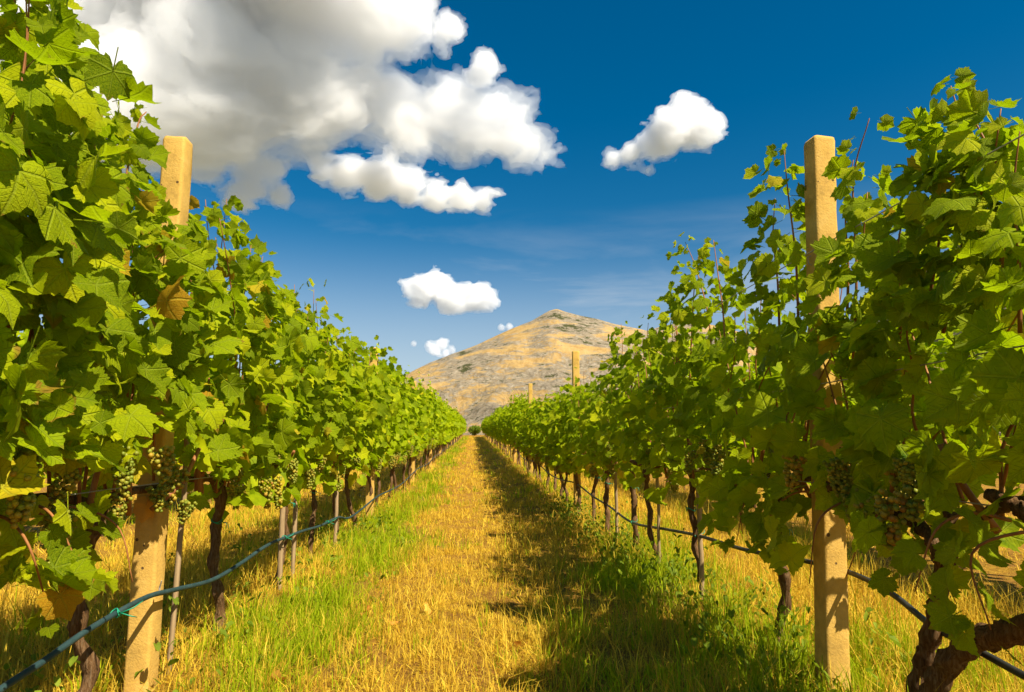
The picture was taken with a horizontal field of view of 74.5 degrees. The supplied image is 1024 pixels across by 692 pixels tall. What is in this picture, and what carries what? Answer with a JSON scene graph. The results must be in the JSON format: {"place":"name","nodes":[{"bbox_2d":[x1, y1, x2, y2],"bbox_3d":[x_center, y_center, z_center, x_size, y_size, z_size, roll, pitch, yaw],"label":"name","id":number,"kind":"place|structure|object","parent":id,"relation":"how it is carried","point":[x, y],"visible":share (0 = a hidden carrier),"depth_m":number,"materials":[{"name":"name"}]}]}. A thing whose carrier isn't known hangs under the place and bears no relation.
{"place":"outdoors","nodes":[
{"label":"outdoors","id":0,"kind":"place"},
{"bbox_2d":[0,435,1023,691],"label":"green grass","id":1,"kind":"structure","parent":0,"point":[360,565],"depth_m":3.18,"materials":[{"name":"plant"}]},
{"bbox_2d":[0,435,1023,691],"bbox_3d":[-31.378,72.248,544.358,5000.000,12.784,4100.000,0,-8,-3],"label":"ground","id":2,"kind":"structure","parent":0,"point":[1000,573],"depth_m":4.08,"materials":[{"name":"plant"}]},
{"bbox_2d":[14,331,54,480],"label":"grape vine","id":3,"kind":"object","parent":2,"relation":"on","point":[21,343],"visible":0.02,"depth_m":5.36,"materials":[{"name":"green plant"}]},
{"bbox_2d":[0,6,101,198],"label":"grape vine","id":4,"kind":"object","parent":2,"relation":"on","point":[41,99],"visible":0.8,"depth_m":1.53,"materials":[{"name":"green plant"}]},
{"bbox_2d":[19,323,92,481],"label":"grape vine","id":5,"kind":"object","parent":2,"relation":"on","point":[25,331],"depth_m":5.67,"materials":[{"name":"green plant"}]},
{"bbox_2d":[0,0,158,638],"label":"grape vine","id":6,"kind":"object","parent":2,"relation":"on","point":[38,392],"visible":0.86,"depth_m":1.56,"materials":[{"name":"green plant"}]},
{"bbox_2d":[61,650,125,691],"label":"grass tuft","id":7,"kind":"object","parent":2,"relation":"on","point":[98,682],"visible":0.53,"depth_m":2.40,"materials":[{"name":"plant"}]},
{"bbox_2d":[88,376,136,536],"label":"grape vine","id":8,"kind":"object","parent":2,"relation":"on","point":[111,399],"depth_m":6.47,"materials":[{"name":"green plant"}]},
{"bbox_2d":[0,76,250,691],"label":"grape vine","id":9,"kind":"object","parent":2,"relation":"on","point":[143,361],"visible":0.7,"depth_m":2.19,"materials":[{"name":"green plant"}]},
{"bbox_2d":[123,136,192,691],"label":"wooden post","id":10,"kind":"object","parent":2,"relation":"on","point":[148,575],"visible":0.45,"depth_m":2.49,"materials":[{"name":"wood"}]},
{"bbox_2d":[132,494,156,523],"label":"withered leaf","id":11,"kind":"object","parent":10,"relation":"attached to","point":[141,509],"visible":0.75,"depth_m":2.48,"materials":[{"name":"plant"}]},
{"bbox_2d":[48,470,274,498],"bbox_3d":[-3.259,4.676,36.581,0.012,1.436,76.000,0,-8,-3],"label":"trellis wire","id":12,"kind":"object","parent":10,"relation":"attached to","point":[132,486],"visible":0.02,"depth_m":2.19,"materials":[{"name":"metal"}]},
{"bbox_2d":[0,441,455,691],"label":"irrigation hose","id":13,"kind":"object","parent":10,"relation":"attached to","point":[35,666],"visible":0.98,"depth_m":2.21,"materials":[{"name":"plastic"}]},
{"bbox_2d":[166,439,188,673],"bbox_3d":[-1.340,0.770,2.716,0.027,1.201,0.041,-2,-8,13],"label":"wooden stake","id":14,"kind":"object","parent":2,"relation":"on","point":[176,576],"visible":0.54,"depth_m":2.69,"materials":[{"name":"brown wood"}]},
{"bbox_2d":[107,195,321,634],"bbox_3d":[-1.357,0.374,3.344,0.795,2.103,1.507,0,-8,-3],"label":"grape vine","id":15,"kind":"object","parent":2,"relation":"on","point":[252,275],"visible":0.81,"depth_m":3.10,"materials":[{"name":"green plant"}]},
{"bbox_2d":[271,669,285,681],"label":"fallen leaf","id":16,"kind":"object","parent":2,"relation":"on","point":[278,675],"visible":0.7,"depth_m":2.51,"materials":[{"name":"plant"}]},
{"bbox_2d":[277,486,285,590],"bbox_3d":[-1.408,1.040,4.128,0.038,1.031,0.082,5,-10,-34],"label":"wooden stake","id":17,"kind":"object","parent":2,"relation":"on","point":[281,543],"visible":0.34,"depth_m":4.08,"materials":[{"name":"brown wood"}]},
{"bbox_2d":[209,251,371,587],"bbox_3d":[-1.381,0.530,4.215,0.889,2.008,1.436,0,-8,-3],"label":"grape vine","id":18,"kind":"object","parent":2,"relation":"on","point":[324,392],"visible":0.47,"depth_m":4.25,"materials":[{"name":"green plant"}]},
{"bbox_2d":[291,498,297,579],"bbox_3d":[-1.423,1.109,4.423,0.031,0.981,0.044,6,-10,-37],"label":"wooden stake","id":19,"kind":"object","parent":2,"relation":"on","point":[294,537],"visible":0.39,"depth_m":4.39,"materials":[{"name":"brown wood"}]},
{"bbox_2d":[240,309,378,557],"bbox_3d":[-1.475,0.652,5.001,0.840,2.006,1.757,0,-8,-3],"label":"grape vine","id":20,"kind":"object","parent":2,"relation":"on","point":[356,416],"visible":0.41,"depth_m":5.12,"materials":[{"name":"green plant"}]},
{"bbox_2d":[333,461,339,548],"bbox_3d":[-1.484,1.275,5.717,0.034,1.031,0.061,-3,-9,18],"label":"wooden stake","id":21,"kind":"object","parent":2,"relation":"on","point":[336,514],"visible":0.37,"depth_m":5.68,"materials":[{"name":"brown wood"}]},
{"bbox_2d":[314,332,391,542],"bbox_3d":[-1.529,0.807,6.090,0.842,2.022,1.547,0,-8,-3],"label":"grape vine","id":22,"kind":"object","parent":2,"relation":"on","point":[375,418],"visible":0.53,"depth_m":6.03,"materials":[{"name":"green plant"}]},
{"bbox_2d":[342,357,397,528],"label":"grape vine","id":23,"kind":"object","parent":2,"relation":"on","point":[379,441],"visible":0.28,"depth_m":6.90,"materials":[{"name":"green plant"}]},
{"bbox_2d":[365,347,377,516],"bbox_3d":[-1.659,1.169,7.984,0.106,2.325,0.093,0,-8,-1],"label":"concrete post","id":24,"kind":"object","parent":2,"relation":"on","point":[368,507],"visible":0.16,"depth_m":7.87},
{"bbox_2d":[352,335,405,495],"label":"grape vine","id":25,"kind":"object","parent":2,"relation":"on","point":[395,393],"visible":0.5,"depth_m":7.86,"materials":[{"name":"green plant"}]},
{"bbox_2d":[375,360,409,508],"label":"grape vine","id":26,"kind":"object","parent":2,"relation":"on","point":[400,424],"visible":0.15,"depth_m":9.08,"materials":[{"name":"green plant"}]},
{"bbox_2d":[388,373,418,501],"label":"grape vine","id":27,"kind":"object","parent":2,"relation":"on","point":[403,442],"visible":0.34,"depth_m":9.97,"materials":[{"name":"green plant"}]},
{"bbox_2d":[392,365,417,493],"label":"grape vine","id":28,"kind":"object","parent":2,"relation":"on","point":[411,441],"visible":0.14,"depth_m":10.67,"materials":[{"name":"green plant"}]},
{"bbox_2d":[410,381,415,481],"bbox_3d":[-1.982,1.852,13.483,0.094,2.305,0.093,1,-8,-4],"label":"concrete post","id":29,"kind":"object","parent":2,"relation":"on","point":[412,470],"visible":0.16,"depth_m":13.37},
{"bbox_2d":[402,383,429,489],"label":"grape vine","id":30,"kind":"object","parent":2,"relation":"on","point":[422,424],"visible":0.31,"depth_m":11.62,"materials":[{"name":"green plant"}]},
{"bbox_2d":[402,628,434,649],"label":"grass tuft","id":31,"kind":"object","parent":2,"relation":"on","point":[418,640],"visible":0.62,"depth_m":2.97,"materials":[{"name":"plant"}]},
{"bbox_2d":[407,372,432,484],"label":"grape vine","id":32,"kind":"object","parent":2,"relation":"on","point":[427,430],"visible":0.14,"depth_m":12.55,"materials":[{"name":"green plant"}]},
{"bbox_2d":[411,383,434,477],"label":"grape vine","id":33,"kind":"object","parent":2,"relation":"on","point":[432,410],"visible":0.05,"depth_m":14.54,"materials":[{"name":"green plant"}]},
{"bbox_2d":[415,407,430,458],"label":"grape vine","id":34,"kind":"object","parent":2,"relation":"on","point":[426,437],"visible":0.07,"depth_m":13.87,"materials":[{"name":"green plant"}]},
{"bbox_2d":[424,602,430,614],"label":"fallen leaf","id":35,"kind":"object","parent":2,"relation":"on","point":[427,607],"visible":0.87,"depth_m":3.59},
{"bbox_2d":[418,375,439,471],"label":"grape vine","id":36,"kind":"object","parent":2,"relation":"on","point":[435,407],"visible":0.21,"depth_m":15.49,"materials":[{"name":"green plant"}]},
{"bbox_2d":[428,449,431,465],"bbox_3d":[-2.302,2.545,19.032,0.094,2.285,0.093,0,-8,-1],"label":"wooden post","id":37,"kind":"object","parent":2,"relation":"on","point":[430,458],"visible":0.07,"depth_m":18.90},
{"bbox_2d":[423,384,443,471],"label":"grape vine","id":38,"kind":"object","parent":2,"relation":"on","point":[435,431],"visible":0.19,"depth_m":16.31,"materials":[{"name":"green plant"}]},
{"bbox_2d":[427,407,443,467],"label":"grape vine","id":39,"kind":"object","parent":2,"relation":"on","point":[440,432],"visible":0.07,"depth_m":18.19,"materials":[{"name":"green plant"}]},
{"bbox_2d":[431,389,443,442],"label":"grape vine","id":40,"kind":"object","parent":2,"relation":"on","point":[441,404],"visible":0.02,"depth_m":19.06,"materials":[{"name":"green plant"}]},
{"bbox_2d":[432,407,446,463],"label":"grape vine","id":41,"kind":"object","parent":2,"relation":"on","point":[443,430],"visible":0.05,"depth_m":20.12,"materials":[{"name":"green plant"}]},
{"bbox_2d":[434,395,448,459],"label":"grape vine","id":42,"kind":"object","parent":2,"relation":"on","point":[444,409],"visible":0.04,"depth_m":21.05,"materials":[{"name":"green plant"}]},
{"bbox_2d":[435,405,449,459],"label":"grape vine","id":43,"kind":"object","parent":2,"relation":"on","point":[447,415],"visible":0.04,"depth_m":22.00,"materials":[{"name":"green plant"}]},
{"bbox_2d":[436,414,450,458],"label":"grape vine","id":44,"kind":"object","parent":2,"relation":"on","point":[449,426],"visible":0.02,"depth_m":22.88,"materials":[{"name":"green plant"}]},
{"bbox_2d":[438,401,451,456],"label":"grape vine","id":45,"kind":"object","parent":2,"relation":"on","point":[448,411],"visible":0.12,"depth_m":23.72,"materials":[{"name":"green plant"}]},
{"bbox_2d":[441,407,453,447],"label":"grape vine","id":46,"kind":"object","parent":2,"relation":"on","point":[451,425],"visible":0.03,"depth_m":24.64,"materials":[{"name":"green plant"}]},
{"bbox_2d":[441,399,453,454],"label":"grape vine","id":47,"kind":"object","parent":2,"relation":"on","point":[452,416],"visible":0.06,"depth_m":25.36,"materials":[{"name":"green plant"}]},
{"bbox_2d":[443,413,454,451],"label":"grape vine","id":48,"kind":"object","parent":2,"relation":"on","point":[452,429],"visible":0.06,"depth_m":27.63,"materials":[{"name":"green plant"}]},
{"bbox_2d":[444,405,456,453],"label":"grape vine","id":49,"kind":"object","parent":2,"relation":"on","point":[454,421],"visible":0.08,"depth_m":28.59,"materials":[{"name":"green plant"}]},
{"bbox_2d":[439,571,462,591],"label":"dry stalk","id":50,"kind":"object","parent":2,"relation":"on","point":[448,586],"visible":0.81,"depth_m":4.15,"materials":[{"name":"yellow plant"}]},
{"bbox_2d":[468,425,481,435],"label":"shrub","id":51,"kind":"object","parent":2,"relation":"on","point":[474,430],"visible":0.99,"depth_m":90.71,"materials":[{"name":"green plant"}]},
{"bbox_2d":[3,488,958,691],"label":"weeds","id":52,"kind":"object","parent":2,"relation":"on","point":[72,660],"visible":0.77,"depth_m":3.44,"materials":[{"name":"green plant"}]},
{"bbox_2d":[491,409,500,444],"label":"grape vine","id":53,"kind":"object","parent":2,"relation":"on","point":[493,422],"visible":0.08,"depth_m":32.04,"materials":[{"name":"green plant"}]},
{"bbox_2d":[492,407,503,451],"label":"grape vine","id":54,"kind":"object","parent":2,"relation":"on","point":[494,426],"visible":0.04,"depth_m":28.82,"materials":[{"name":"green plant"}]},
{"bbox_2d":[494,404,508,454],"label":"grape vine","id":55,"kind":"object","parent":2,"relation":"on","point":[500,409],"visible":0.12,"depth_m":26.95,"materials":[{"name":"green plant"}]},
{"bbox_2d":[496,409,508,454],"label":"grape vine","id":56,"kind":"object","parent":2,"relation":"on","point":[499,431],"visible":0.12,"depth_m":25.02,"materials":[{"name":"green plant"}]},
{"bbox_2d":[499,412,509,445],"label":"grape vine","id":57,"kind":"object","parent":2,"relation":"on","point":[503,434],"visible":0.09,"depth_m":22.19,"materials":[{"name":"green plant"}]},
{"bbox_2d":[498,406,511,457],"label":"grape vine","id":58,"kind":"object","parent":2,"relation":"on","point":[502,432],"visible":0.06,"depth_m":23.97,"materials":[{"name":"green plant"}]},
{"bbox_2d":[502,405,509,444],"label":"grape vine","id":59,"kind":"object","parent":2,"relation":"on","point":[507,434],"visible":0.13,"depth_m":21.52,"materials":[{"name":"green plant"}]},
{"bbox_2d":[503,406,518,463],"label":"grape vine","id":60,"kind":"object","parent":2,"relation":"on","point":[506,429],"visible":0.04,"depth_m":20.45,"materials":[{"name":"green plant"}]},
{"bbox_2d":[507,410,520,466],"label":"grape vine","id":61,"kind":"object","parent":2,"relation":"on","point":[512,440],"visible":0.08,"depth_m":18.53,"materials":[{"name":"green plant"}]},
{"bbox_2d":[513,398,515,462],"bbox_3d":[0.091,2.811,21.358,0.094,2.345,0.093,1,-8,-4],"label":"wooden post","id":62,"kind":"object","parent":2,"relation":"on","point":[514,456],"visible":0.24,"depth_m":21.23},
{"bbox_2d":[506,390,527,462],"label":"grape vine","id":63,"kind":"object","parent":2,"relation":"on","point":[509,409],"visible":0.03,"depth_m":19.48,"materials":[{"name":"green plant"}]},
{"bbox_2d":[508,390,533,465],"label":"grape vine","id":64,"kind":"object","parent":2,"relation":"on","point":[513,410],"visible":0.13,"depth_m":17.79,"materials":[{"name":"green plant"}]},
{"bbox_2d":[513,641,528,646],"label":"fallen leaf","id":65,"kind":"object","parent":2,"relation":"on","point":[517,643],"visible":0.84,"depth_m":2.90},
{"bbox_2d":[512,394,532,467],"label":"grape vine","id":66,"kind":"object","parent":2,"relation":"on","point":[516,418],"visible":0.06,"depth_m":16.67,"materials":[{"name":"green plant"}]},
{"bbox_2d":[513,413,535,476],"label":"grape vine","id":67,"kind":"object","parent":2,"relation":"on","point":[523,449],"visible":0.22,"depth_m":14.79,"materials":[{"name":"green plant"}]},
{"bbox_2d":[509,400,540,473],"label":"grape vine","id":68,"kind":"object","parent":2,"relation":"on","point":[514,427],"visible":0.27,"depth_m":15.71,"materials":[{"name":"green plant"}]},
{"bbox_2d":[516,396,537,478],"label":"grape vine","id":69,"kind":"object","parent":2,"relation":"on","point":[523,443],"visible":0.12,"depth_m":13.87,"materials":[{"name":"green plant"}]},
{"bbox_2d":[528,383,532,472],"bbox_3d":[0.427,2.061,15.515,0.094,2.405,0.093,0,-8,-2],"label":"wooden post","id":70,"kind":"object","parent":2,"relation":"on","point":[529,402],"visible":0.34,"depth_m":15.59,"materials":[{"name":"wood"}]},
{"bbox_2d":[520,394,541,482],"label":"grape vine","id":71,"kind":"object","parent":2,"relation":"on","point":[523,416],"visible":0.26,"depth_m":12.89,"materials":[{"name":"green plant"}]},
{"bbox_2d":[521,401,549,487],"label":"grape vine","id":72,"kind":"object","parent":2,"relation":"on","point":[537,455],"visible":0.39,"depth_m":11.97,"materials":[{"name":"green plant"}]},
{"bbox_2d":[524,579,553,617],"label":"grass tuft","id":73,"kind":"object","parent":2,"relation":"on","point":[536,604],"visible":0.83,"depth_m":3.53,"materials":[{"name":"green plant"}]},
{"bbox_2d":[531,390,559,491],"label":"grape vine","id":74,"kind":"object","parent":2,"relation":"on","point":[534,412],"visible":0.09,"depth_m":11.37,"materials":[{"name":"green plant"}]},
{"bbox_2d":[531,401,566,498],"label":"grape vine","id":75,"kind":"object","parent":2,"relation":"on","point":[540,437],"visible":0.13,"depth_m":10.29,"materials":[{"name":"green plant"}]},
{"bbox_2d":[530,387,586,501],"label":"grape vine","id":76,"kind":"object","parent":2,"relation":"on","point":[551,448],"visible":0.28,"depth_m":9.30,"materials":[{"name":"green plant"}]},
{"bbox_2d":[539,384,609,513],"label":"grape vine","id":77,"kind":"object","parent":2,"relation":"on","point":[563,463],"visible":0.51,"depth_m":8.32,"materials":[{"name":"green plant"}]},
{"bbox_2d":[572,351,580,511],"bbox_3d":[0.819,1.228,8.594,0.107,2.345,0.093,0,-8,-1],"label":"wooden post","id":78,"kind":"object","parent":2,"relation":"on","point":[575,361],"visible":0.38,"depth_m":8.67,"materials":[{"name":"wood"}]},
{"bbox_2d":[557,607,599,634],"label":"grass tuft","id":79,"kind":"object","parent":2,"relation":"on","point":[580,621],"visible":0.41,"depth_m":3.23,"materials":[{"name":"plant"}]},
{"bbox_2d":[548,367,625,521],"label":"grape vine","id":80,"kind":"object","parent":2,"relation":"on","point":[568,446],"visible":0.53,"depth_m":7.51,"materials":[{"name":"green plant"}]},
{"bbox_2d":[564,321,639,536],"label":"grape vine","id":81,"kind":"object","parent":2,"relation":"on","point":[583,424],"visible":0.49,"depth_m":6.41,"materials":[{"name":"green plant"}]},
{"bbox_2d":[614,462,617,541],"bbox_3d":[0.929,1.319,6.019,0.032,1.031,0.071,0,-8,2],"label":"wooden stake","id":82,"kind":"object","parent":2,"relation":"on","point":[616,498],"visible":0.48,"depth_m":6.00,"materials":[{"name":"brown wood"}]},
{"bbox_2d":[578,345,657,549],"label":"grape vine","id":83,"kind":"object","parent":2,"relation":"on","point":[601,414],"visible":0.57,"depth_m":5.53,"materials":[{"name":"green plant"}]},
{"bbox_2d":[621,544,670,579],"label":"grass tuft","id":84,"kind":"object","parent":2,"relation":"on","point":[647,563],"visible":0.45,"depth_m":4.43,"materials":[{"name":"plant"}]},
{"bbox_2d":[656,478,660,563],"bbox_3d":[1.005,1.148,4.629,0.029,0.980,0.026,-1,-8,8],"label":"wooden stake","id":85,"kind":"object","parent":2,"relation":"on","point":[658,524],"visible":0.41,"depth_m":4.61,"materials":[{"name":"brown wood"}]},
{"bbox_2d":[610,261,735,564],"bbox_3d":[1.073,0.597,4.642,0.789,2.019,1.650,0,-8,-3],"label":"grape vine","id":86,"kind":"object","parent":2,"relation":"on","point":[635,444],"visible":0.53,"depth_m":4.62,"materials":[{"name":"green plant"}]},
{"bbox_2d":[694,467,704,603],"bbox_3d":[1.067,1.058,3.825,0.032,0.931,0.050,-1,-8,8],"label":"wooden stake","id":87,"kind":"object","parent":2,"relation":"on","point":[700,551],"visible":0.45,"depth_m":3.80,"materials":[{"name":"brown wood"}]},
{"bbox_2d":[622,231,784,591],"bbox_3d":[1.145,0.376,3.860,0.828,2.239,1.665,0,-8,-3],"label":"grape vine","id":88,"kind":"object","parent":2,"relation":"on","point":[677,453],"visible":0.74,"depth_m":3.81,"materials":[{"name":"green plant"}]},
{"bbox_2d":[685,572,767,628],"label":"grass tuft","id":89,"kind":"object","parent":2,"relation":"on","point":[721,604],"visible":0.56,"depth_m":3.28,"materials":[{"name":"plant"}]},
{"bbox_2d":[716,367,755,508],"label":"grape vine","id":90,"kind":"object","parent":2,"relation":"on","point":[738,404],"visible":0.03,"depth_m":9.17,"materials":[{"name":"green plant"}]},
{"bbox_2d":[738,363,780,458],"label":"grape vine","id":91,"kind":"object","parent":2,"relation":"on","point":[752,370],"visible":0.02,"depth_m":8.33,"materials":[{"name":"green plant"}]},
{"bbox_2d":[731,593,853,644],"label":"grass tuft","id":92,"kind":"object","parent":2,"relation":"on","point":[803,621],"visible":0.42,"depth_m":2.98,"materials":[{"name":"plant"}]},
{"bbox_2d":[663,106,927,647],"bbox_3d":[1.171,0.241,2.896,0.824,2.219,1.701,0,-8,-3],"label":"grape vine","id":93,"kind":"object","parent":2,"relation":"on","point":[723,481],"visible":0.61,"depth_m":2.78,"materials":[{"name":"green plant"}]},
{"bbox_2d":[776,373,848,489],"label":"grape vine","id":94,"kind":"object","parent":2,"relation":"on","point":[797,421],"visible":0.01,"depth_m":7.25,"materials":[{"name":"green plant"}]},
{"bbox_2d":[804,135,850,689],"bbox_3d":[1.204,0.346,2.591,0.107,2.414,0.095,3,-8,-5],"label":"wooden post","id":95,"kind":"object","parent":2,"relation":"on","point":[831,615],"visible":0.57,"depth_m":2.52,"materials":[{"name":"wood"}]},
{"bbox_2d":[489,437,1023,679],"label":"irrigation hose","id":96,"kind":"object","parent":95,"relation":"attached to","point":[996,660],"visible":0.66,"depth_m":2.19,"materials":[{"name":"plastic"}]},
{"bbox_2d":[543,134,1023,399],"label":"trellis wire","id":97,"kind":"object","parent":95,"relation":"attached to","point":[855,227],"visible":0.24,"depth_m":2.14,"materials":[{"name":"metal"}]},
{"bbox_2d":[582,454,1000,507],"bbox_3d":[-0.847,4.696,36.717,0.012,1.436,76.000,0,-8,-3],"label":"trellis wire","id":98,"kind":"object","parent":95,"relation":"attached to","point":[959,501],"visible":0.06,"depth_m":1.73,"materials":[{"name":"metal"}]},
{"bbox_2d":[662,345,1023,408],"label":"trellis wire","id":99,"kind":"object","parent":95,"relation":"attached to","point":[898,369],"visible":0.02,"depth_m":1.88,"materials":[{"name":"metal"}]},
{"bbox_2d":[807,328,910,469],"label":"grape vine","id":100,"kind":"object","parent":2,"relation":"on","point":[851,404],"visible":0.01,"depth_m":6.65,"materials":[{"name":"green plant"}]},
{"bbox_2d":[738,67,1023,691],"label":"grape vine","id":101,"kind":"object","parent":2,"relation":"on","point":[890,447],"visible":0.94,"depth_m":1.79,"materials":[{"name":"green plant"}]},
{"bbox_2d":[894,329,999,526],"bbox_3d":[3.457,0.710,5.562,0.796,2.096,1.293,0,-8,-3],"label":"grape vine","id":102,"kind":"object","parent":2,"relation":"on","point":[939,344],"visible":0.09,"depth_m":5.30,"materials":[{"name":"green plant"}]},
{"bbox_2d":[890,167,1023,691],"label":"grape vine","id":103,"kind":"object","parent":2,"relation":"on","point":[973,642],"visible":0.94,"depth_m":1.53,"materials":[{"name":"green plant"}]},
{"bbox_2d":[936,307,1022,489],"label":"grape vine","id":104,"kind":"object","parent":2,"relation":"on","point":[1002,430],"visible":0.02,"depth_m":4.88,"materials":[{"name":"green plant"}]},
{"bbox_2d":[0,0,1023,376],"label":"sky","id":105,"kind":"structure","parent":0,"point":[457,175],"materials":[{"name":"blue"}]},
{"bbox_2d":[400,309,755,434],"bbox_3d":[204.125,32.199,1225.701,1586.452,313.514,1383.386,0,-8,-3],"label":"mountain","id":106,"kind":"structure","parent":0,"point":[476,385],"depth_m":1212.31,"materials":[{"name":"stone"}]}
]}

